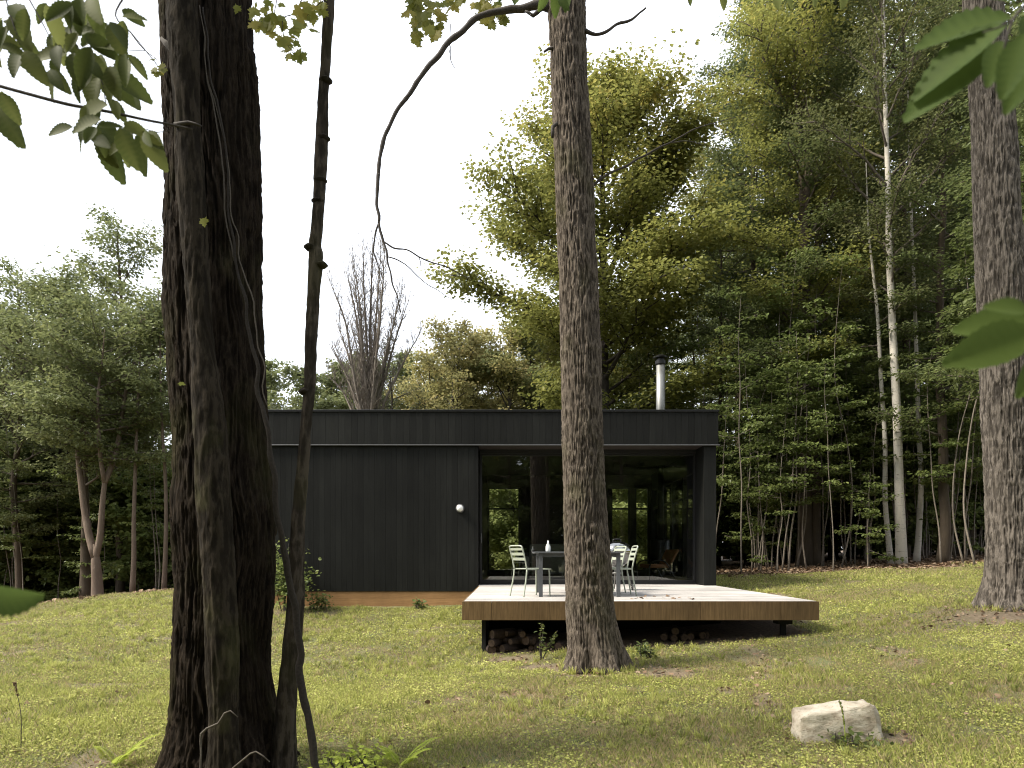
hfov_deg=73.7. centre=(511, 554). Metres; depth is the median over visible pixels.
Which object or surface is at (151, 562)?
sapling
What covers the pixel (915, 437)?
sapling
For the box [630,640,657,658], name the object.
weed
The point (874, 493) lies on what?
sapling
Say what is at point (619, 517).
bush
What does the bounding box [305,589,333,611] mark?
shrub
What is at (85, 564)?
sapling
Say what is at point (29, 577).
undergrowth bush
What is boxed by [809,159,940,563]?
birch tree
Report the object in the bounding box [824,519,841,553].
undergrowth bush
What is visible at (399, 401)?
autumn tree
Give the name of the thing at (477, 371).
leafy tree
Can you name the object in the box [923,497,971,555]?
sapling
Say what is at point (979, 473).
sapling
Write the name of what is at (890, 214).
birch tree
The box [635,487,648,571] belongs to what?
window frame
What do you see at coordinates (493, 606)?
deck
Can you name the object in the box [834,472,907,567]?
sapling
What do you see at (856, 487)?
sapling
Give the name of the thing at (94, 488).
sapling
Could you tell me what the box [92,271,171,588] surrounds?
slender tree
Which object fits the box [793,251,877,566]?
sapling
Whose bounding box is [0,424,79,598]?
undergrowth bush
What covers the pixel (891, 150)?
forest tree
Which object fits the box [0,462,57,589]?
sapling
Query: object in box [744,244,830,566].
sapling
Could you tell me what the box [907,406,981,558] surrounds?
sapling
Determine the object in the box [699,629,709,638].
firewood log
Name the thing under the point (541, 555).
table
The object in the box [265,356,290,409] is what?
leafy tree
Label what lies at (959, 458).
sapling
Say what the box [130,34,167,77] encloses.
maple spray
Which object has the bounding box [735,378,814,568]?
sapling
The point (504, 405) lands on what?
autumn tree
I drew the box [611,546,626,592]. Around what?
metal chair
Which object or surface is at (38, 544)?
sapling
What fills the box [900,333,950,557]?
sapling
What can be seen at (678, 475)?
window frame
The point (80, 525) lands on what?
sapling
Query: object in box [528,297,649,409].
leafy tree
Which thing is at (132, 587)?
slender tree
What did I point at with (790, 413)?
sapling
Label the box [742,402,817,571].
sapling
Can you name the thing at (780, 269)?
forest tree
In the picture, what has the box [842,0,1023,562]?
forest tree
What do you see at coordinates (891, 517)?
undergrowth bush
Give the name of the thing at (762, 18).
maple tree
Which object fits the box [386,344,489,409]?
autumn tree
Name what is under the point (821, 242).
forest tree
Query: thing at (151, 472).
sapling
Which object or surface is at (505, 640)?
firewood log
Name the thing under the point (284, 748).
thin tree
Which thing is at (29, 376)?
forest tree
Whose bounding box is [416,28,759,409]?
maple tree
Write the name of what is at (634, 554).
metal chair
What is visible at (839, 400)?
sapling
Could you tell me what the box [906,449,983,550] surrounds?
sapling
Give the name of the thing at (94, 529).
undergrowth bush
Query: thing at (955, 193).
forest tree
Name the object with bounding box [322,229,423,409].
bare tree
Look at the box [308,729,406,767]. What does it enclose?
weed
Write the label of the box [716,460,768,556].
sapling
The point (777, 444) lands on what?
sapling
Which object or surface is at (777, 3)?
maple spray
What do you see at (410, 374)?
leafy tree
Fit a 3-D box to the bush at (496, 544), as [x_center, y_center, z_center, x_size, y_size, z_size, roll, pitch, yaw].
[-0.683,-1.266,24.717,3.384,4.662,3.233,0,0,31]
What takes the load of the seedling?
on the ground at (728, 630)
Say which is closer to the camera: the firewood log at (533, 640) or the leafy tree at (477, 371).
the firewood log at (533, 640)
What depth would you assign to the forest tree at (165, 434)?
25.51 m
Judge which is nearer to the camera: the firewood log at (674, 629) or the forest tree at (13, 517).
the firewood log at (674, 629)
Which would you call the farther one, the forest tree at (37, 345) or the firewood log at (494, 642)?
the forest tree at (37, 345)
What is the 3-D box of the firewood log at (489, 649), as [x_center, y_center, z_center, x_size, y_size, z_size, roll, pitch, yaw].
[-0.344,1.407,10.271,0.159,0.139,0.411,20,-5,-14]
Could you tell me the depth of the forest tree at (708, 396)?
35.81 m
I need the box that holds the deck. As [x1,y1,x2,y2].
[462,584,818,651]
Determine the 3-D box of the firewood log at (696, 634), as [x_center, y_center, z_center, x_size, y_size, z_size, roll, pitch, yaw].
[2.854,1.229,10.451,0.133,0.116,0.345,14,-8,-35]
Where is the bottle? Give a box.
[546,541,549,551]
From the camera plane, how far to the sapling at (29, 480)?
23.14 m
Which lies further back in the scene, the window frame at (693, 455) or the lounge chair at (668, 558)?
the lounge chair at (668, 558)
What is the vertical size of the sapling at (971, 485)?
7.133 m
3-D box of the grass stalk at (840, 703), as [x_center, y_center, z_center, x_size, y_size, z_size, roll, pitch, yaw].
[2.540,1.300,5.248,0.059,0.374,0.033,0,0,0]
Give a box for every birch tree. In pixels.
[765,0,970,564]
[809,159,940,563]
[841,34,971,561]
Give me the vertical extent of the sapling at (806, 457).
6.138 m
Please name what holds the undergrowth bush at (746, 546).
on the ground at (728, 630)
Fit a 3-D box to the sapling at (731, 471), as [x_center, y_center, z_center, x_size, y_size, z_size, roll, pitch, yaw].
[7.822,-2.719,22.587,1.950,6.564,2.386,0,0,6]
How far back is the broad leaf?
0.76 m
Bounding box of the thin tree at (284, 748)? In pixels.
[271,0,334,767]
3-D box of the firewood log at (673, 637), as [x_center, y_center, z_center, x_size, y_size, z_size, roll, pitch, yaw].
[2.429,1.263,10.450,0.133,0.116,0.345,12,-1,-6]
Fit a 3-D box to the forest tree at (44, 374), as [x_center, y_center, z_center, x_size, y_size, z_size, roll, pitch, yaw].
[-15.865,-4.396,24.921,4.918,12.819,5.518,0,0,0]
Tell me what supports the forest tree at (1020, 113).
on the ground at (728, 630)
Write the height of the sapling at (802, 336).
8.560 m
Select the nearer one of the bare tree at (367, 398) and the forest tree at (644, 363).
the bare tree at (367, 398)
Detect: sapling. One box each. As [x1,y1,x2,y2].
[0,377,50,568]
[0,402,33,587]
[0,444,56,587]
[0,452,24,538]
[0,460,46,585]
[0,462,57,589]
[22,468,80,597]
[36,357,115,557]
[56,513,123,595]
[61,435,112,535]
[62,490,107,558]
[77,419,122,576]
[109,399,171,588]
[110,442,141,581]
[113,545,157,590]
[118,422,171,588]
[129,514,173,587]
[611,306,671,409]
[623,249,711,404]
[624,305,686,400]
[668,265,754,439]
[686,335,765,540]
[702,283,789,572]
[716,362,798,570]
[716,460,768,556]
[717,380,778,569]
[721,274,798,568]
[721,379,797,571]
[722,461,795,566]
[722,473,791,569]
[731,350,792,567]
[735,356,800,569]
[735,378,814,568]
[736,274,793,563]
[737,251,836,568]
[740,292,820,557]
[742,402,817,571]
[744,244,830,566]
[754,331,840,569]
[754,333,851,571]
[754,363,808,559]
[761,360,852,568]
[772,292,833,566]
[779,272,863,565]
[787,354,856,570]
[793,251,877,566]
[797,375,871,565]
[805,383,878,564]
[817,323,878,560]
[818,290,871,562]
[821,324,889,563]
[821,372,902,563]
[830,359,917,554]
[831,292,889,559]
[834,348,892,561]
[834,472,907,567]
[837,292,888,558]
[842,328,892,562]
[842,340,876,557]
[842,363,931,522]
[861,262,959,516]
[882,349,917,479]
[882,376,929,533]
[888,384,951,558]
[891,345,973,563]
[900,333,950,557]
[905,335,980,558]
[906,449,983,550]
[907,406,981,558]
[907,427,968,557]
[911,468,950,551]
[912,336,982,560]
[914,326,981,512]
[922,381,982,557]
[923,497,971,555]
[929,237,980,562]
[929,291,984,545]
[931,320,982,560]
[931,390,983,548]
[936,298,981,556]
[940,195,979,564]
[944,370,980,554]
[950,475,984,554]
[971,478,983,554]
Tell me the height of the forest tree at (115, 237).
13.352 m
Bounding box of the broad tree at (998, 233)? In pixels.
[962,0,1023,611]
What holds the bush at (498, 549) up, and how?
on the ground at (728, 630)
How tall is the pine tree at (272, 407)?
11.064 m
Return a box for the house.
[268,354,719,606]
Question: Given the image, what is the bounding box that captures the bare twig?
[199,710,269,767]
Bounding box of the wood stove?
[650,465,670,578]
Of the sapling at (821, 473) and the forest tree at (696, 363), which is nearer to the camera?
the sapling at (821, 473)
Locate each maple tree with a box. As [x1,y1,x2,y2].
[154,0,300,767]
[372,0,735,674]
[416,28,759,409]
[672,96,796,560]
[696,0,941,565]
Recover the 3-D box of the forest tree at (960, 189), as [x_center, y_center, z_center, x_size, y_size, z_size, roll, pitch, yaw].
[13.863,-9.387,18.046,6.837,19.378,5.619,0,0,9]
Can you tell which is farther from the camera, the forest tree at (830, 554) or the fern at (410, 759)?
the forest tree at (830, 554)
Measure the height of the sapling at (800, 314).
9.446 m
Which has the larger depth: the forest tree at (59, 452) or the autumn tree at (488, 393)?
the autumn tree at (488, 393)
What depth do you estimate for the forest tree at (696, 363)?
29.03 m
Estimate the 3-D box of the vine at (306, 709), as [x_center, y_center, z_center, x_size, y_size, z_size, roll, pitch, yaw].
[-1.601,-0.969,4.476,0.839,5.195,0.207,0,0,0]
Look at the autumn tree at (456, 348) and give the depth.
35.00 m
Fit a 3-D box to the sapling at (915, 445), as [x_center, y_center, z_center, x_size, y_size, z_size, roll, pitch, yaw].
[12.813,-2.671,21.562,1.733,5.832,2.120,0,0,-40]
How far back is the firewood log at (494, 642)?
10.06 m
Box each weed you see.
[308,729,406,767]
[412,597,428,609]
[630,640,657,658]
[817,726,893,750]
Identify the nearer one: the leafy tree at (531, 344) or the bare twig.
the bare twig
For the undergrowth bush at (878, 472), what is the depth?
23.32 m
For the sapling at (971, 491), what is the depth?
23.08 m
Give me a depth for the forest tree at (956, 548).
24.86 m
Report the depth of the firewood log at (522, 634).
10.09 m
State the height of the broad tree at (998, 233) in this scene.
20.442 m
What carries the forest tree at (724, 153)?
on the ground at (728, 630)
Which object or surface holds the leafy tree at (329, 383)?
on the ground at (728, 630)
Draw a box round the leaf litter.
[3,552,1023,767]
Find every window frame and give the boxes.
[488,487,519,571]
[604,454,694,582]
[611,487,629,571]
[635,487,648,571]
[652,456,691,579]
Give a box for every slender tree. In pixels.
[22,378,140,597]
[64,293,171,591]
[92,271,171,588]
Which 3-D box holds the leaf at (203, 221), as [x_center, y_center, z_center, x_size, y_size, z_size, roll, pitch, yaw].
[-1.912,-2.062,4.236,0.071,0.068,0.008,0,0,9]
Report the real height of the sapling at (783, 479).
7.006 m
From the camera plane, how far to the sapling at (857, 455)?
21.63 m
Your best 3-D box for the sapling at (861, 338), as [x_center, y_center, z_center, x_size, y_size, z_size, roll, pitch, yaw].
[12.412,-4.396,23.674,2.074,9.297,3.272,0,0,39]
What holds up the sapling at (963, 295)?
on the ground at (728, 630)
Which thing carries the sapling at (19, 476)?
on the ground at (728, 630)
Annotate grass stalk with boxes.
[12,681,21,749]
[838,700,845,745]
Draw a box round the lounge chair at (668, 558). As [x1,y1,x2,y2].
[636,549,678,579]
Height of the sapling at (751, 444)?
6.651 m
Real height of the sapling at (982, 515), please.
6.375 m
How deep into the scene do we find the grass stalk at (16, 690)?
5.22 m
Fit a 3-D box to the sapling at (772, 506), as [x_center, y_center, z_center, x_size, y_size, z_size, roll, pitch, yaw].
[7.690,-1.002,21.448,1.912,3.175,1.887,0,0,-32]
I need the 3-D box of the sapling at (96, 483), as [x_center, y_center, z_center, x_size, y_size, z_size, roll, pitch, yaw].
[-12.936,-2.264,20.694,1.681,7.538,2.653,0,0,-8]
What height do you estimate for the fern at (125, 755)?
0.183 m
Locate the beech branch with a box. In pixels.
[0,0,192,184]
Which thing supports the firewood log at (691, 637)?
on the ground at (728, 630)
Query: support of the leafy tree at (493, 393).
on the ground at (728, 630)
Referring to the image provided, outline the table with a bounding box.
[532,552,622,596]
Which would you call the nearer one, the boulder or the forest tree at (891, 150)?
the boulder
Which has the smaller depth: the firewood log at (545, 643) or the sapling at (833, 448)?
the firewood log at (545, 643)
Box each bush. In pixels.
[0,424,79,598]
[0,432,74,601]
[28,491,115,600]
[59,445,173,588]
[74,457,173,590]
[100,502,172,593]
[489,489,517,569]
[489,489,517,569]
[489,499,517,569]
[612,489,646,568]
[612,489,719,569]
[613,496,646,569]
[716,402,852,562]
[716,433,833,563]
[716,455,786,564]
[725,439,833,561]
[823,411,950,556]
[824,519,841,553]
[825,447,937,557]
[826,461,951,557]
[852,383,984,555]
[936,488,984,552]
[956,471,984,551]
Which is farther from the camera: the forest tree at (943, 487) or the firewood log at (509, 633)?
the forest tree at (943, 487)
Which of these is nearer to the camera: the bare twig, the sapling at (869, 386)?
the bare twig
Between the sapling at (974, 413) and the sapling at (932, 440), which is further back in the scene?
the sapling at (974, 413)
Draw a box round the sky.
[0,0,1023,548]
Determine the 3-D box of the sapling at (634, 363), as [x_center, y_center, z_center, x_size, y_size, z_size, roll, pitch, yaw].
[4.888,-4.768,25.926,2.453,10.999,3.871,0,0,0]
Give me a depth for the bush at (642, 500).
24.06 m
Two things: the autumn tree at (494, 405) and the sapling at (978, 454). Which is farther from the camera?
the autumn tree at (494, 405)
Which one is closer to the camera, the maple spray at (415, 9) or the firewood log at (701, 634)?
the maple spray at (415, 9)
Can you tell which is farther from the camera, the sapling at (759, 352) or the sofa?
the sapling at (759, 352)
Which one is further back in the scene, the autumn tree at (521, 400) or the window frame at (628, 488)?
the autumn tree at (521, 400)
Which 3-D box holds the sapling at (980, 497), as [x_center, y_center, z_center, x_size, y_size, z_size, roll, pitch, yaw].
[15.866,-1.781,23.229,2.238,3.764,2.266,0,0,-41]
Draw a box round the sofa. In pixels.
[522,544,564,577]
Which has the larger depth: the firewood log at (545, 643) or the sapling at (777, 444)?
the sapling at (777, 444)
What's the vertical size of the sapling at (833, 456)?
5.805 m
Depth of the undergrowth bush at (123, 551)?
23.08 m
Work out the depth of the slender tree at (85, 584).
19.47 m
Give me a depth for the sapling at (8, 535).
20.02 m
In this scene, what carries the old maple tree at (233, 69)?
on the ground at (728, 630)
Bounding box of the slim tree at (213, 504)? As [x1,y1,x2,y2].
[160,0,242,767]
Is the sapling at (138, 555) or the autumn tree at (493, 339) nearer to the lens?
the sapling at (138, 555)
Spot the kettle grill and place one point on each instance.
(613, 544)
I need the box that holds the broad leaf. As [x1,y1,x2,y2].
[0,586,44,616]
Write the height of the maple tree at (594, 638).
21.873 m
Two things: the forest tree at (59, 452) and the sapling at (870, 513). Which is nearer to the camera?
the sapling at (870, 513)
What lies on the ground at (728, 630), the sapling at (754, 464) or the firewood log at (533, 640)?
the sapling at (754, 464)
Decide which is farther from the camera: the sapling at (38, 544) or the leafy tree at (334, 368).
the leafy tree at (334, 368)
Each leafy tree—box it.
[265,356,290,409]
[266,367,299,409]
[267,360,351,409]
[279,361,349,409]
[302,351,365,409]
[315,357,410,409]
[350,350,445,409]
[360,337,429,409]
[378,362,459,409]
[444,346,518,405]
[463,325,559,409]
[482,349,523,407]
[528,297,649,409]
[608,290,680,408]
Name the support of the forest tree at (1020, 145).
on the ground at (728, 630)
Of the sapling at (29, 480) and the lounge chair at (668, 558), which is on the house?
the lounge chair at (668, 558)
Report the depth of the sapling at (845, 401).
25.04 m
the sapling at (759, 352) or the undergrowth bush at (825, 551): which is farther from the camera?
the undergrowth bush at (825, 551)
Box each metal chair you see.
[509,545,550,596]
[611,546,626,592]
[612,545,637,595]
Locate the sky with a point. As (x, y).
(46, 186)
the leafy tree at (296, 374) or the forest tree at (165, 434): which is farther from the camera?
the leafy tree at (296, 374)
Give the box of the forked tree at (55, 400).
[0,261,171,595]
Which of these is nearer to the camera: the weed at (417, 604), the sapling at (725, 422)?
the weed at (417, 604)
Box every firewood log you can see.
[481,642,496,652]
[488,638,503,646]
[489,628,515,638]
[499,644,522,652]
[502,638,509,643]
[505,630,519,636]
[508,638,519,644]
[512,636,535,644]
[518,629,525,637]
[521,633,544,645]
[533,642,544,650]
[543,640,556,650]
[554,640,566,649]
[660,631,670,640]
[667,633,677,641]
[671,625,678,634]
[677,632,687,640]
[685,630,694,640]
[688,630,709,638]
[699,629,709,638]
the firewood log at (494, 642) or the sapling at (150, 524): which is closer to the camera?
the firewood log at (494, 642)
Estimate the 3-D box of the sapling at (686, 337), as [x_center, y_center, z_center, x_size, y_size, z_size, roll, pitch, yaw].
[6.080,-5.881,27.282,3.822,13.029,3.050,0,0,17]
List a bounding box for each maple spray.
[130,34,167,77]
[233,0,328,65]
[400,0,466,47]
[469,0,509,30]
[688,0,848,10]
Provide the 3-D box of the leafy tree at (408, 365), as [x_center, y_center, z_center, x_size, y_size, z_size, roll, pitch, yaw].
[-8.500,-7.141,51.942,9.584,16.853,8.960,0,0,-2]
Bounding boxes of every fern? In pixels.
[93,734,160,764]
[379,737,441,767]
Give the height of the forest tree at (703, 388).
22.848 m
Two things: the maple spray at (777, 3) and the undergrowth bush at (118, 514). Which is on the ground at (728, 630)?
the undergrowth bush at (118, 514)
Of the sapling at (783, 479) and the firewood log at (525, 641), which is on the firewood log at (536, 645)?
the firewood log at (525, 641)
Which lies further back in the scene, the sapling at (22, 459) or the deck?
the sapling at (22, 459)
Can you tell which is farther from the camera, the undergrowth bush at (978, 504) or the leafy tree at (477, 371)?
the leafy tree at (477, 371)
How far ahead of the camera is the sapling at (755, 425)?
19.79 m
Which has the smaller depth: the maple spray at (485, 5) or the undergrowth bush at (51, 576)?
the maple spray at (485, 5)
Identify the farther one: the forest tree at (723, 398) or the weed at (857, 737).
the forest tree at (723, 398)
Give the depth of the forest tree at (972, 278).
23.82 m
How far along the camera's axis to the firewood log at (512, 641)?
10.10 m
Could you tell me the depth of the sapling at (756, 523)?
23.34 m
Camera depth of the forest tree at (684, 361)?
39.77 m
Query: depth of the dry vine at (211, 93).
4.42 m
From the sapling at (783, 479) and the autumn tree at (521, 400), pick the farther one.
the autumn tree at (521, 400)
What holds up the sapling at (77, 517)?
on the ground at (728, 630)
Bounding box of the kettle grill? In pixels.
[610,539,633,589]
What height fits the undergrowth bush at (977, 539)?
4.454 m
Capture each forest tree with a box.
[0,256,94,589]
[0,268,130,588]
[0,291,49,530]
[0,298,43,400]
[1,270,127,596]
[7,203,170,592]
[7,306,84,430]
[96,353,171,468]
[618,305,677,395]
[648,333,681,388]
[666,319,693,379]
[669,268,738,460]
[670,0,846,562]
[672,261,732,412]
[676,172,748,558]
[678,177,767,565]
[682,0,830,418]
[685,287,743,446]
[686,275,750,439]
[697,0,906,565]
[697,59,794,415]
[718,2,934,555]
[729,174,830,434]
[773,11,926,559]
[793,78,899,556]
[810,0,974,556]
[838,20,972,554]
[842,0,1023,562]
[866,3,1023,391]
[867,24,949,552]
[874,0,1023,554]
[879,94,1018,554]
[911,0,1023,414]
[911,2,1023,390]
[949,13,1023,448]
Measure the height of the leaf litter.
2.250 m
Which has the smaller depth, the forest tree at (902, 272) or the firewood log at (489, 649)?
the firewood log at (489, 649)
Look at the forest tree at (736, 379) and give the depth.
26.67 m
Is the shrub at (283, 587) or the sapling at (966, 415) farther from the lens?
the sapling at (966, 415)
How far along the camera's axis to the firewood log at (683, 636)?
10.29 m
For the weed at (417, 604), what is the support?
on the ground at (728, 630)
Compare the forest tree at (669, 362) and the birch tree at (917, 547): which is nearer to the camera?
the birch tree at (917, 547)
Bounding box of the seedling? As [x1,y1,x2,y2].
[535,623,557,659]
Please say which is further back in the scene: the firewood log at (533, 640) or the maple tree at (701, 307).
the maple tree at (701, 307)
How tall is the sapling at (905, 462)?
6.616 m
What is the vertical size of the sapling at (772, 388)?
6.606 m
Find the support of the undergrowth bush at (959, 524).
on the ground at (728, 630)
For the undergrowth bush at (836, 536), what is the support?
on the ground at (728, 630)
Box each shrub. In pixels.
[275,537,321,611]
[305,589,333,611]
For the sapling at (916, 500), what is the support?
on the ground at (728, 630)
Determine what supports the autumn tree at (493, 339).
on the ground at (728, 630)
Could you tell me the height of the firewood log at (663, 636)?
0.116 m
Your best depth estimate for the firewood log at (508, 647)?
10.11 m
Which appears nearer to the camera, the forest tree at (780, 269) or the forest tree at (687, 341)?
the forest tree at (780, 269)
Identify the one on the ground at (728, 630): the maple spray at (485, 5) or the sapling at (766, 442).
the sapling at (766, 442)
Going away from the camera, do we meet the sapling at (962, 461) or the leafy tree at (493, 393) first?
the sapling at (962, 461)
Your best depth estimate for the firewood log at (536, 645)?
10.08 m
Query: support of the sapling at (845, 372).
on the ground at (728, 630)
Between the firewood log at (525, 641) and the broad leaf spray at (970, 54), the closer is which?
the broad leaf spray at (970, 54)
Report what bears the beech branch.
attached to the old maple tree at (233, 69)
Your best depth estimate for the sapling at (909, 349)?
21.82 m
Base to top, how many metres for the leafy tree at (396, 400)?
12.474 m
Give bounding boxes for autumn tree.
[384,373,438,409]
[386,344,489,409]
[388,311,492,409]
[423,324,514,409]
[454,317,555,409]
[459,358,526,409]
[474,339,559,409]
[502,352,550,409]
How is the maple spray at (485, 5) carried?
attached to the maple tree at (594, 638)
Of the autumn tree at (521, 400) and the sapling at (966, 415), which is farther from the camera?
the autumn tree at (521, 400)
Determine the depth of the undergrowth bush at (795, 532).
25.61 m
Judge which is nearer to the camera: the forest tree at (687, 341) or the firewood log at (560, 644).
the firewood log at (560, 644)
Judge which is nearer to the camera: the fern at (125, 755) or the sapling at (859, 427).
the fern at (125, 755)
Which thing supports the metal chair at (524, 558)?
on the deck
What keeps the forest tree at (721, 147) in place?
on the ground at (728, 630)
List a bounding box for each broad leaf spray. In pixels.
[498,0,570,18]
[902,0,1023,122]
[941,297,1023,398]
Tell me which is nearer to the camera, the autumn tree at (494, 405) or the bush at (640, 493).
the bush at (640, 493)
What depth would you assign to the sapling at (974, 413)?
23.16 m
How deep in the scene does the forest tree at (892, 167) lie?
27.43 m
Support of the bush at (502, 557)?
on the ground at (728, 630)
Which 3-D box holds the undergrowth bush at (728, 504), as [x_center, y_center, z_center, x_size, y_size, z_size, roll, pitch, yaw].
[10.039,-2.641,25.240,5.917,6.001,4.675,0,0,12]
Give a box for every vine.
[199,5,267,405]
[202,7,319,767]
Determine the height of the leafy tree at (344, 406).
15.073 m
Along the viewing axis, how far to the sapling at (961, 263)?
18.84 m
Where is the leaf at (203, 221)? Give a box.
[199,216,208,226]
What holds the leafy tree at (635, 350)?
on the ground at (728, 630)
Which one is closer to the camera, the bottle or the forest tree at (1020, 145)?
the bottle
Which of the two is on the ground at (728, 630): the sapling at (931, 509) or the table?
the sapling at (931, 509)
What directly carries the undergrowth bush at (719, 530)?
on the ground at (728, 630)
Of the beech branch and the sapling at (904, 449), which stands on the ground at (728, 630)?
the sapling at (904, 449)
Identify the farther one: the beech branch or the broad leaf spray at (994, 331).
the beech branch
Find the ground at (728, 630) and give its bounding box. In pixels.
[0,551,1023,767]
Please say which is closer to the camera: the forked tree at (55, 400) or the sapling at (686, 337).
the forked tree at (55, 400)
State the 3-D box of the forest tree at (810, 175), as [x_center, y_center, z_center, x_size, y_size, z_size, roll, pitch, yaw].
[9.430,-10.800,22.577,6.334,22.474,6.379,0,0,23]
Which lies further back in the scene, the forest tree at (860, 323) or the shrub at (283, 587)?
the forest tree at (860, 323)
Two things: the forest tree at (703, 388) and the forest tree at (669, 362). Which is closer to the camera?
the forest tree at (669, 362)
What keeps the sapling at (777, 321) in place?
on the ground at (728, 630)
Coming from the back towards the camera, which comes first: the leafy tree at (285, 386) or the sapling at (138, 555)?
the leafy tree at (285, 386)
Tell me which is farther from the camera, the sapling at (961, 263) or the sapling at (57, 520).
the sapling at (57, 520)
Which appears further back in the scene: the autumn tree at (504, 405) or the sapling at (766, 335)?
the autumn tree at (504, 405)
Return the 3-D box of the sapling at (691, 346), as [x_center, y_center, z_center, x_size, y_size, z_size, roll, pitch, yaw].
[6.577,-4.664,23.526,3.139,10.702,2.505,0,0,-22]
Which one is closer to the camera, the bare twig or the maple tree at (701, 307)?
the bare twig
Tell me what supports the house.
on the ground at (728, 630)
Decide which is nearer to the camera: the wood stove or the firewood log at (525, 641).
the firewood log at (525, 641)
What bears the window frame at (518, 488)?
in the house
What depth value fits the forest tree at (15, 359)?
29.37 m
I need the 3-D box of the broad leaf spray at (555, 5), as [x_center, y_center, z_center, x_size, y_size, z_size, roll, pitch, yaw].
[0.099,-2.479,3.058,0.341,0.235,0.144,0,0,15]
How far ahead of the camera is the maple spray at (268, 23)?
4.57 m
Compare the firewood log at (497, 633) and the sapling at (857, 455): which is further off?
the sapling at (857, 455)
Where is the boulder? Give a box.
[790,699,883,742]
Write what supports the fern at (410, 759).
on the ground at (728, 630)
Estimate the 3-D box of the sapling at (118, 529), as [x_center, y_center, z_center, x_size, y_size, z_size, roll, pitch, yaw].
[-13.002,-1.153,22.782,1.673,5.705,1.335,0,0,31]
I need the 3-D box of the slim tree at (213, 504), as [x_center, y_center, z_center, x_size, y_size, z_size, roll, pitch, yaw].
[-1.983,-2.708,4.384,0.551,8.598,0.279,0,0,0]
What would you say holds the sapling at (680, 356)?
on the ground at (728, 630)
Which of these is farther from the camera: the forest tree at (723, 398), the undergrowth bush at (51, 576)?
the forest tree at (723, 398)
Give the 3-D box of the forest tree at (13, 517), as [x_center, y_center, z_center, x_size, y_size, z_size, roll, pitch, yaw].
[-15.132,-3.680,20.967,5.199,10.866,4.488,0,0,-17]
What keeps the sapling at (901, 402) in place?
on the ground at (728, 630)
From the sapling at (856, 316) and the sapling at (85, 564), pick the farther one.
the sapling at (856, 316)
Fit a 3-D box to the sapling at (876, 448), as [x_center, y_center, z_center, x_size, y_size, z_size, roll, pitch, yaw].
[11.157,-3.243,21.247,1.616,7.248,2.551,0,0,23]
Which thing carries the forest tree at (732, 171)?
on the ground at (728, 630)
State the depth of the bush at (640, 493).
23.22 m
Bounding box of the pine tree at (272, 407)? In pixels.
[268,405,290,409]

